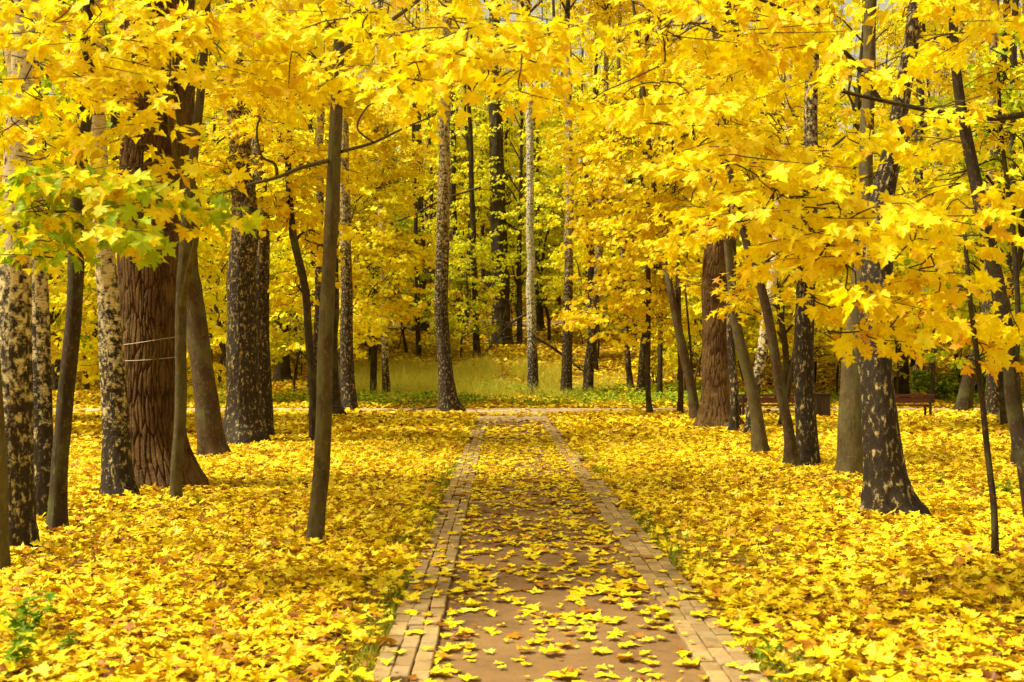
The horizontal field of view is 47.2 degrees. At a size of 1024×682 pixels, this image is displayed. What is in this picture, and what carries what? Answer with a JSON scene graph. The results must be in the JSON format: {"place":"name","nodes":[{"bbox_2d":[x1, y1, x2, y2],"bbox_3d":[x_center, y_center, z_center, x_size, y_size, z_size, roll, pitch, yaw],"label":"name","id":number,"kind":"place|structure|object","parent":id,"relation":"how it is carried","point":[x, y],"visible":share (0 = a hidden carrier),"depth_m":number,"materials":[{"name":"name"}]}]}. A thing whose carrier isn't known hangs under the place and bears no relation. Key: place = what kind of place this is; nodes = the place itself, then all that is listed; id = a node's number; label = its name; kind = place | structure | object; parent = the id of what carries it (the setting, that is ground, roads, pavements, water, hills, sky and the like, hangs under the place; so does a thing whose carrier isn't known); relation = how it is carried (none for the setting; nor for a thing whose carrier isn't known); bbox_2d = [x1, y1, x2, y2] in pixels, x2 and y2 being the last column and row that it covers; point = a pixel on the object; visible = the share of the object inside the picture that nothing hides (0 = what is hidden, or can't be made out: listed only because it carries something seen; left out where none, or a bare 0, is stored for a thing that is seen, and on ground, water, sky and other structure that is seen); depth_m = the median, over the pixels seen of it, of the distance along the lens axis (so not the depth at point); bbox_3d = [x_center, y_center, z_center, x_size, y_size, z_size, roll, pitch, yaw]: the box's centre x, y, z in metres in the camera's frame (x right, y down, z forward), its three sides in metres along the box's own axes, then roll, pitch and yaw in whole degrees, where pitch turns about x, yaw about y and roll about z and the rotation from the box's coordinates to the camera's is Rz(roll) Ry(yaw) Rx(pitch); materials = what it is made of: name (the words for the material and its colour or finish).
{"place":"outdoors","nodes":[
{"label":"outdoors","id":0,"kind":"place"},
{"bbox_2d":[0,0,1022,199],"label":"sky","id":1,"kind":"structure","parent":0,"point":[883,4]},
{"bbox_2d":[0,212,1023,681],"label":"ground","id":2,"kind":"structure","parent":0,"point":[694,586],"depth_m":9.86,"materials":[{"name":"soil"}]},
{"bbox_2d":[1,625,38,676],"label":"leafy weed","id":3,"kind":"object","parent":2,"relation":"on","point":[13,651],"visible":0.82,"depth_m":6.19,"materials":[{"name":"green plant"}]},
{"bbox_2d":[0,582,60,639],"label":"leafy weed","id":4,"kind":"object","parent":2,"relation":"on","point":[24,611],"visible":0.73,"depth_m":6.94,"materials":[{"name":"green plant"}]},
{"bbox_2d":[0,108,88,363],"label":"maple tree","id":5,"kind":"object","parent":2,"relation":"on","point":[54,347],"visible":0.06,"depth_m":26.51,"materials":[{"name":"yellow plant"}]},
{"bbox_2d":[0,0,113,349],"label":"maple tree","id":6,"kind":"object","parent":2,"relation":"on","point":[54,317],"visible":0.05,"depth_m":31.36,"materials":[{"name":"yellow plant"}]},
{"bbox_2d":[0,0,179,517],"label":"birch tree","id":7,"kind":"object","parent":2,"relation":"on","point":[42,396],"visible":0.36,"depth_m":12.20,"materials":[{"name":"brown plant"}]},
{"bbox_2d":[0,0,193,534],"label":"maple tree","id":8,"kind":"object","parent":2,"relation":"on","point":[85,89],"visible":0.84,"depth_m":8.50,"materials":[{"name":"yellow plant"}]},
{"bbox_2d":[60,0,139,498],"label":"birch tree","id":9,"kind":"object","parent":2,"relation":"on","point":[117,474],"visible":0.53,"depth_m":13.87,"materials":[{"name":"grey plant"}]},
{"bbox_2d":[0,0,261,283],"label":"maple tree","id":10,"kind":"object","parent":2,"relation":"on","point":[114,119],"visible":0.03,"depth_m":28.45,"materials":[{"name":"yellow plant"}]},
{"bbox_2d":[0,157,266,574],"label":"maple tree","id":11,"kind":"object","parent":2,"relation":"on","point":[29,188],"visible":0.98,"depth_m":8.10,"materials":[{"name":"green plant"}]},
{"bbox_2d":[44,140,228,393],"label":"maple tree","id":12,"kind":"object","parent":2,"relation":"on","point":[205,250],"visible":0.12,"depth_m":25.75,"materials":[{"name":"yellow plant"}]},
{"bbox_2d":[117,0,208,490],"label":"oak tree","id":13,"kind":"object","parent":2,"relation":"on","point":[147,296],"visible":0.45,"depth_m":14.89,"materials":[{"name":"brown plant"}]},
{"bbox_2d":[49,0,311,283],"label":"maple tree","id":14,"kind":"object","parent":2,"relation":"on","point":[206,273],"visible":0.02,"depth_m":30.70,"materials":[{"name":"yellow plant"}]},
{"bbox_2d":[0,0,375,549],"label":"birch tree","id":15,"kind":"object","parent":2,"relation":"on","point":[16,351],"visible":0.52,"depth_m":10.31,"materials":[{"name":"brown plant"}]},
{"bbox_2d":[62,0,321,502],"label":"maple tree","id":16,"kind":"object","parent":2,"relation":"on","point":[200,29],"visible":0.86,"depth_m":8.63,"materials":[{"name":"yellow plant"}]},
{"bbox_2d":[195,0,270,444],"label":"birch tree","id":17,"kind":"object","parent":2,"relation":"on","point":[243,421],"visible":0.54,"depth_m":23.53,"materials":[{"name":"brown plant"}]},
{"bbox_2d":[178,0,295,458],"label":"linden tree","id":18,"kind":"object","parent":2,"relation":"on","point":[211,438],"visible":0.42,"depth_m":20.36,"materials":[{"name":"brown plant"}]},
{"bbox_2d":[196,120,300,373],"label":"maple tree","id":19,"kind":"object","parent":2,"relation":"on","point":[219,338],"visible":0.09,"depth_m":44.73,"materials":[{"name":"yellow plant"}]},
{"bbox_2d":[246,0,274,434],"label":"birch tree","id":20,"kind":"object","parent":2,"relation":"on","point":[263,306],"visible":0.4,"depth_m":25.29,"materials":[{"name":"brown plant"}]},
{"bbox_2d":[257,0,295,381],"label":"woodland tree","id":21,"kind":"object","parent":2,"relation":"on","point":[282,371],"visible":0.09,"depth_m":54.38,"materials":[{"name":"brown plant"}]},
{"bbox_2d":[195,39,390,441],"bbox_3d":[-4.503,-2.174,23.695,4.658,8.635,4.567,1,-1,-38],"label":"maple tree","id":22,"kind":"object","parent":2,"relation":"on","point":[287,215],"visible":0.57,"depth_m":24.26,"materials":[{"name":"yellow plant"}]},
{"bbox_2d":[270,0,332,415],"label":"birch tree","id":23,"kind":"object","parent":2,"relation":"on","point":[320,139],"visible":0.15,"depth_m":33.43,"materials":[{"name":"brown plant"}]},
{"bbox_2d":[272,0,358,409],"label":"birch tree","id":24,"kind":"object","parent":2,"relation":"on","point":[348,387],"visible":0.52,"depth_m":38.15,"materials":[{"name":"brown plant"}]},
{"bbox_2d":[226,14,408,387],"bbox_3d":[-8.787,-5.910,51.401,8.095,16.820,7.500,-2,2,-39],"label":"maple tree","id":25,"kind":"object","parent":2,"relation":"on","point":[283,182],"visible":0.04,"depth_m":50.98,"materials":[{"name":"yellow plant"}]},
{"bbox_2d":[269,182,418,364],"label":"maple tree","id":26,"kind":"object","parent":2,"relation":"on","point":[286,336],"visible":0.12,"depth_m":46.44,"materials":[{"name":"yellow plant"}]},
{"bbox_2d":[266,107,435,396],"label":"maple tree","id":27,"kind":"object","parent":2,"relation":"on","point":[382,196],"visible":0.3,"depth_m":41.45,"materials":[{"name":"yellow plant"}]},
{"bbox_2d":[332,0,387,414],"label":"linden tree","id":28,"kind":"object","parent":2,"relation":"on","point":[337,407],"visible":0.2,"depth_m":34.47,"materials":[{"name":"brown plant"}]},
{"bbox_2d":[300,66,480,391],"bbox_3d":[-5.575,-4.537,42.944,7.120,13.840,7.958,1,-1,-42],"label":"maple tree","id":29,"kind":"object","parent":2,"relation":"on","point":[387,122],"visible":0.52,"depth_m":41.87,"materials":[{"name":"yellow plant"}]},
{"bbox_2d":[332,0,453,396],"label":"birch tree","id":30,"kind":"object","parent":2,"relation":"on","point":[385,360],"visible":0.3,"depth_m":46.94,"materials":[{"name":"yellow plant"}]},
{"bbox_2d":[365,204,434,352],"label":"maple tree","id":31,"kind":"object","parent":2,"relation":"on","point":[423,276],"visible":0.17,"depth_m":63.84,"materials":[{"name":"yellow plant"}]},
{"bbox_2d":[375,0,469,356],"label":"woodland tree","id":32,"kind":"object","parent":2,"relation":"on","point":[418,337],"visible":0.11,"depth_m":61.71,"materials":[{"name":"brown plant"}]},
{"bbox_2d":[219,0,631,545],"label":"maple tree","id":33,"kind":"object","parent":2,"relation":"on","point":[407,48],"visible":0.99,"depth_m":7.89,"materials":[{"name":"yellow plant"}]},
{"bbox_2d":[373,420,486,681],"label":"brick edging","id":34,"kind":"object","parent":2,"relation":"on","point":[416,654],"visible":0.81,"depth_m":8.11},
{"bbox_2d":[397,0,469,332],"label":"woodland tree","id":35,"kind":"object","parent":2,"relation":"on","point":[424,326],"visible":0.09,"depth_m":74.09,"materials":[{"name":"yellow plant"}]},
{"bbox_2d":[388,33,478,312],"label":"birch tree","id":36,"kind":"object","parent":2,"relation":"on","point":[425,203],"visible":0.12,"depth_m":82.67,"materials":[{"name":"yellow plant"}]},
{"bbox_2d":[384,89,487,316],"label":"maple tree","id":37,"kind":"object","parent":2,"relation":"on","point":[430,170],"visible":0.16,"depth_m":81.74,"materials":[{"name":"yellow plant"}]},
{"bbox_2d":[417,312,468,351],"bbox_3d":[-3.616,-0.077,60.080,2.697,2.783,2.465,-1,-1,31],"label":"yellow bush","id":38,"kind":"object","parent":2,"relation":"on","point":[461,326],"visible":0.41,"depth_m":59.91,"materials":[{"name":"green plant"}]},
{"bbox_2d":[434,0,466,411],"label":"birch tree","id":39,"kind":"object","parent":2,"relation":"on","point":[447,401],"visible":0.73,"depth_m":37.04,"materials":[{"name":"brown plant"}]},
{"bbox_2d":[429,0,477,322],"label":"woodland tree","id":40,"kind":"object","parent":2,"relation":"on","point":[453,187],"visible":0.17,"depth_m":77.27,"materials":[{"name":"brown plant"}]},
{"bbox_2d":[405,33,525,306],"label":"maple tree","id":41,"kind":"object","parent":2,"relation":"on","point":[463,219],"visible":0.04,"depth_m":88.22,"materials":[{"name":"yellow plant"}]},
{"bbox_2d":[416,228,516,357],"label":"maple tree","id":42,"kind":"object","parent":2,"relation":"on","point":[482,255],"visible":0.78,"depth_m":61.74,"materials":[{"name":"yellow plant"}]},
{"bbox_2d":[408,84,524,336],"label":"maple tree","id":43,"kind":"object","parent":2,"relation":"on","point":[461,175],"visible":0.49,"depth_m":72.07,"materials":[{"name":"yellow plant"}]},
{"bbox_2d":[423,0,520,357],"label":"woodland tree","id":44,"kind":"object","parent":2,"relation":"on","point":[476,339],"visible":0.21,"depth_m":62.87,"materials":[{"name":"yellow plant"}]},
{"bbox_2d":[427,97,524,310],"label":"maple tree","id":45,"kind":"object","parent":2,"relation":"on","point":[484,223],"visible":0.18,"depth_m":85.98,"materials":[{"name":"yellow plant"}]},
{"bbox_2d":[287,347,675,401],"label":"tall grass","id":46,"kind":"structure","parent":2,"relation":"on","point":[429,380],"depth_m":51.71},
{"bbox_2d":[469,0,516,344],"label":"woodland tree","id":47,"kind":"object","parent":2,"relation":"on","point":[501,306],"visible":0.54,"depth_m":69.49,"materials":[{"name":"brown plant"}]},
{"bbox_2d":[457,72,559,312],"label":"maple tree","id":48,"kind":"object","parent":2,"relation":"on","point":[478,224],"visible":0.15,"depth_m":83.77,"materials":[{"name":"yellow plant"}]},
{"bbox_2d":[0,272,1023,681],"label":"fallen leaves","id":49,"kind":"object","parent":2,"relation":"on","point":[728,504],"depth_m":10.48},
{"bbox_2d":[0,0,1023,292],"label":"woods","id":50,"kind":"object","parent":2,"relation":"on","point":[550,8],"visible":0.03,"depth_m":117.62,"materials":[{"name":"plant"}]},
{"bbox_2d":[451,74,578,342],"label":"maple tree","id":51,"kind":"object","parent":2,"relation":"on","point":[519,279],"visible":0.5,"depth_m":69.69,"materials":[{"name":"yellow plant"}]},
{"bbox_2d":[484,0,549,394],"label":"birch tree","id":52,"kind":"object","parent":2,"relation":"on","point":[532,361],"visible":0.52,"depth_m":50.09,"materials":[{"name":"white plant"}]},
{"bbox_2d":[488,168,587,341],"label":"maple tree","id":53,"kind":"object","parent":2,"relation":"on","point":[545,302],"visible":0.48,"depth_m":69.85,"materials":[{"name":"yellow plant"}]},
{"bbox_2d":[487,15,592,330],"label":"woodland tree","id":54,"kind":"object","parent":2,"relation":"on","point":[540,324],"visible":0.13,"depth_m":74.26,"materials":[{"name":"brown plant"}]},
{"bbox_2d":[525,74,626,330],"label":"maple tree","id":55,"kind":"object","parent":2,"relation":"on","point":[558,119],"visible":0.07,"depth_m":74.24,"materials":[{"name":"yellow plant"}]},
{"bbox_2d":[509,0,648,395],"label":"birch tree","id":56,"kind":"object","parent":2,"relation":"on","point":[566,374],"visible":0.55,"depth_m":49.09,"materials":[{"name":"grey plant"}]},
{"bbox_2d":[513,2,655,369],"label":"maple tree","id":57,"kind":"object","parent":2,"relation":"on","point":[559,179],"visible":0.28,"depth_m":57.87,"materials":[{"name":"yellow plant"}]},
{"bbox_2d":[544,228,637,357],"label":"maple tree","id":58,"kind":"object","parent":2,"relation":"on","point":[559,283],"visible":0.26,"depth_m":62.95,"materials":[{"name":"yellow plant"}]},
{"bbox_2d":[187,379,1023,406],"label":"ground cover","id":59,"kind":"object","parent":2,"relation":"on","point":[371,395],"visible":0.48,"depth_m":44.65,"materials":[{"name":"green plant"}]},
{"bbox_2d":[570,0,647,393],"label":"tree","id":60,"kind":"object","parent":2,"relation":"on","point":[588,369],"visible":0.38,"depth_m":50.18,"materials":[{"name":"yellow plant"}]},
{"bbox_2d":[556,44,675,350],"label":"maple tree","id":61,"kind":"object","parent":2,"relation":"on","point":[623,156],"visible":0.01,"depth_m":66.76,"materials":[{"name":"yellow plant"}]},
{"bbox_2d":[535,68,704,412],"bbox_3d":[3.622,-3.215,35.613,5.704,11.090,4.836,0,-1,-13],"label":"maple tree","id":62,"kind":"object","parent":2,"relation":"on","point":[631,298],"visible":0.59,"depth_m":35.03,"materials":[{"name":"yellow plant"}]},
{"bbox_2d":[578,0,694,388],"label":"tree","id":63,"kind":"object","parent":2,"relation":"on","point":[629,375],"visible":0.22,"depth_m":51.74,"materials":[{"name":"yellow plant"}]},
{"bbox_2d":[587,0,694,391],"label":"tree","id":64,"kind":"object","parent":2,"relation":"on","point":[641,371],"visible":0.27,"depth_m":50.41,"materials":[{"name":"yellow plant"}]},
{"bbox_2d":[630,331,674,382],"bbox_3d":[6.476,0.813,52.681,2.432,2.645,2.661,0,-1,-9],"label":"yellow bush","id":65,"kind":"object","parent":2,"relation":"on","point":[654,348],"visible":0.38,"depth_m":52.75,"materials":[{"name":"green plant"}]},
{"bbox_2d":[541,420,769,681],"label":"brick edging","id":66,"kind":"object","parent":2,"relation":"on","point":[706,636],"visible":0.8,"depth_m":8.27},
{"bbox_2d":[608,0,712,393],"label":"woodland tree","id":67,"kind":"object","parent":2,"relation":"on","point":[659,386],"visible":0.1,"depth_m":48.15,"materials":[{"name":"yellow plant"}]},
{"bbox_2d":[582,0,746,418],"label":"maple tree","id":68,"kind":"object","parent":2,"relation":"on","point":[647,234],"visible":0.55,"depth_m":28.94,"materials":[{"name":"yellow plant"}]},
{"bbox_2d":[621,110,708,412],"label":"maple tree","id":69,"kind":"object","parent":2,"relation":"on","point":[680,399],"visible":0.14,"depth_m":36.37,"materials":[{"name":"yellow plant"}]},
{"bbox_2d":[643,238,768,369],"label":"maple tree","id":70,"kind":"object","parent":2,"relation":"on","point":[673,364],"visible":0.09,"depth_m":49.77,"materials":[{"name":"yellow plant"}]},
{"bbox_2d":[692,1,744,430],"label":"oak tree","id":71,"kind":"object","parent":2,"relation":"on","point":[714,409],"visible":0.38,"depth_m":27.22,"materials":[{"name":"brown plant"}]},
{"bbox_2d":[633,45,826,317],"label":"maple tree","id":72,"kind":"object","parent":2,"relation":"on","point":[701,250],"visible":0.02,"depth_m":46.75,"materials":[{"name":"yellow plant"}]},
{"bbox_2d":[651,48,829,456],"bbox_3d":[3.928,-1.493,19.519,2.462,7.168,3.946,-1,-1,37],"label":"maple tree","id":73,"kind":"object","parent":2,"relation":"on","point":[759,441],"visible":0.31,"depth_m":19.37,"materials":[{"name":"yellow plant"}]},
{"bbox_2d":[680,71,851,469],"bbox_3d":[4.203,-1.107,18.419,3.136,6.324,2.266,1,-1,-36],"label":"maple tree","id":74,"kind":"object","parent":2,"relation":"on","point":[790,454],"visible":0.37,"depth_m":17.88,"materials":[{"name":"yellow plant"}]},
{"bbox_2d":[655,62,877,387],"bbox_3d":[9.414,-3.929,42.488,7.935,13.532,7.737,1,0,-32],"label":"maple tree","id":75,"kind":"object","parent":2,"relation":"on","point":[782,335],"visible":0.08,"depth_m":42.46,"materials":[{"name":"yellow plant"}]},
{"bbox_2d":[673,0,862,433],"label":"birch tree","id":76,"kind":"object","parent":2,"relation":"on","point":[734,422],"visible":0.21,"depth_m":25.74,"materials":[{"name":"brown plant"}]},
{"bbox_2d":[720,0,833,466],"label":"birch tree","id":77,"kind":"object","parent":2,"relation":"on","point":[808,448],"visible":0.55,"depth_m":18.16,"materials":[{"name":"brown plant"}]},
{"bbox_2d":[739,394,817,414],"bbox_3d":[7.589,1.867,33.423,2.350,0.719,0.502,0,-1,-1],"label":"park bench","id":78,"kind":"object","parent":2,"relation":"on","point":[768,398],"visible":0.51,"depth_m":33.23,"materials":[{"name":"brown wood"}]},
{"bbox_2d":[740,199,849,366],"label":"maple tree","id":79,"kind":"object","parent":2,"relation":"on","point":[791,343],"visible":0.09,"depth_m":46.22,"materials":[{"name":"yellow plant"}]},
{"bbox_2d":[577,0,1023,516],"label":"maple tree","id":80,"kind":"object","parent":2,"relation":"on","point":[890,236],"visible":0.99,"depth_m":8.24,"materials":[{"name":"yellow plant"}]},
{"bbox_2d":[742,0,881,433],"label":"birch tree","id":81,"kind":"object","parent":2,"relation":"on","point":[760,360],"visible":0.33,"depth_m":25.00,"materials":[{"name":"brown plant"}]},
{"bbox_2d":[777,124,859,424],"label":"maple tree","id":82,"kind":"object","parent":2,"relation":"on","point":[851,171],"visible":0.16,"depth_m":29.25,"materials":[{"name":"yellow plant"}]},
{"bbox_2d":[649,0,1018,518],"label":"birch tree","id":83,"kind":"object","parent":2,"relation":"on","point":[887,487],"visible":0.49,"depth_m":12.40,"materials":[{"name":"brown plant"}]},
{"bbox_2d":[833,0,876,476],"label":"linden tree","id":84,"kind":"object","parent":2,"relation":"on","point":[849,459],"visible":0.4,"depth_m":16.63,"materials":[{"name":"brown wood"}]},
{"bbox_2d":[762,0,986,299],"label":"maple tree","id":85,"kind":"object","parent":2,"relation":"on","point":[856,101],"visible":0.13,"depth_m":42.99,"materials":[{"name":"yellow plant"}]},
{"bbox_2d":[895,394,934,416],"bbox_3d":[10.986,1.858,33.255,1.850,0.719,0.502,0,-1,1],"label":"park bench","id":86,"kind":"object","parent":2,"relation":"on","point":[916,398],"visible":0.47,"depth_m":33.06,"materials":[{"name":"brown wood"}]},
{"bbox_2d":[891,243,952,393],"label":"maple tree","id":87,"kind":"object","parent":2,"relation":"on","point":[896,364],"visible":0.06,"depth_m":45.16,"materials":[{"name":"yellow plant"}]},
{"bbox_2d":[876,2,977,393],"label":"linden tree","id":88,"kind":"object","parent":2,"relation":"on","point":[903,388],"visible":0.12,"depth_m":47.37,"materials":[{"name":"brown plant"}]},
{"bbox_2d":[853,7,1004,376],"bbox_3d":[20.328,-7.471,56.008,6.063,19.307,5.379,0,-1,-20],"label":"birch tree","id":89,"kind":"object","parent":2,"relation":"on","point":[896,63],"visible":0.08,"depth_m":55.65,"materials":[{"name":"yellow plant"}]},
{"bbox_2d":[840,1,1023,392],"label":"birch tree","id":90,"kind":"object","parent":2,"relation":"on","point":[933,130],"visible":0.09,"depth_m":51.17,"materials":[{"name":"yellow plant"}]},
{"bbox_2d":[893,194,976,404],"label":"maple sapling","id":91,"kind":"object","parent":2,"relation":"on","point":[932,381],"visible":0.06,"depth_m":42.05,"materials":[{"name":"yellow plant"}]},
{"bbox_2d":[867,232,1023,556],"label":"maple sapling","id":92,"kind":"object","parent":2,"relation":"on","point":[976,331],"visible":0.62,"depth_m":9.77,"materials":[{"name":"yellow plant"}]},
{"bbox_2d":[917,363,985,397],"bbox_3d":[17.874,1.671,46.741,3.503,1.762,3.031,0,-1,-1],"label":"green shrub","id":93,"kind":"object","parent":2,"relation":"on","point":[949,384],"visible":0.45,"depth_m":46.29,"materials":[{"name":"green plant"}]},
{"bbox_2d":[893,27,1023,426],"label":"maple tree","id":94,"kind":"object","parent":2,"relation":"on","point":[1014,101],"visible":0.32,"depth_m":28.84,"materials":[{"name":"yellow plant"}]},
{"bbox_2d":[897,59,1023,466],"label":"maple tree","id":95,"kind":"object","parent":2,"relation":"on","point":[985,86],"visible":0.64,"depth_m":18.07,"materials":[{"name":"yellow plant"}]},
{"bbox_2d":[897,165,1023,360],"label":"maple tree","id":96,"kind":"object","parent":2,"relation":"on","point":[976,232],"depth_m":45.09,"materials":[{"name":"yellow plant"}]},
{"bbox_2d":[952,0,1010,410],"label":"linden tree","id":97,"kind":"object","parent":2,"relation":"on","point":[964,399],"visible":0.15,"depth_m":36.76,"materials":[{"name":"brown plant"}]},
{"bbox_2d":[945,0,1023,414],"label":"birch tree","id":98,"kind":"object","parent":2,"relation":"on","point":[992,398],"visible":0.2,"depth_m":34.30,"materials":[{"name":"yellow plant"}]},
{"bbox_2d":[973,0,1023,418],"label":"linden tree","id":99,"kind":"object","parent":2,"relation":"on","point":[1013,49],"visible":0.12,"depth_m":31.16,"materials":[{"name":"brown plant"}]},
{"bbox_2d":[53,408,1023,420],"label":"cross path","id":100,"kind":"structure","parent":0,"point":[529,418],"depth_m":39.40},
{"bbox_2d":[430,421,708,681],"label":"path","id":101,"kind":"structure","parent":0,"point":[484,667],"depth_m":7.86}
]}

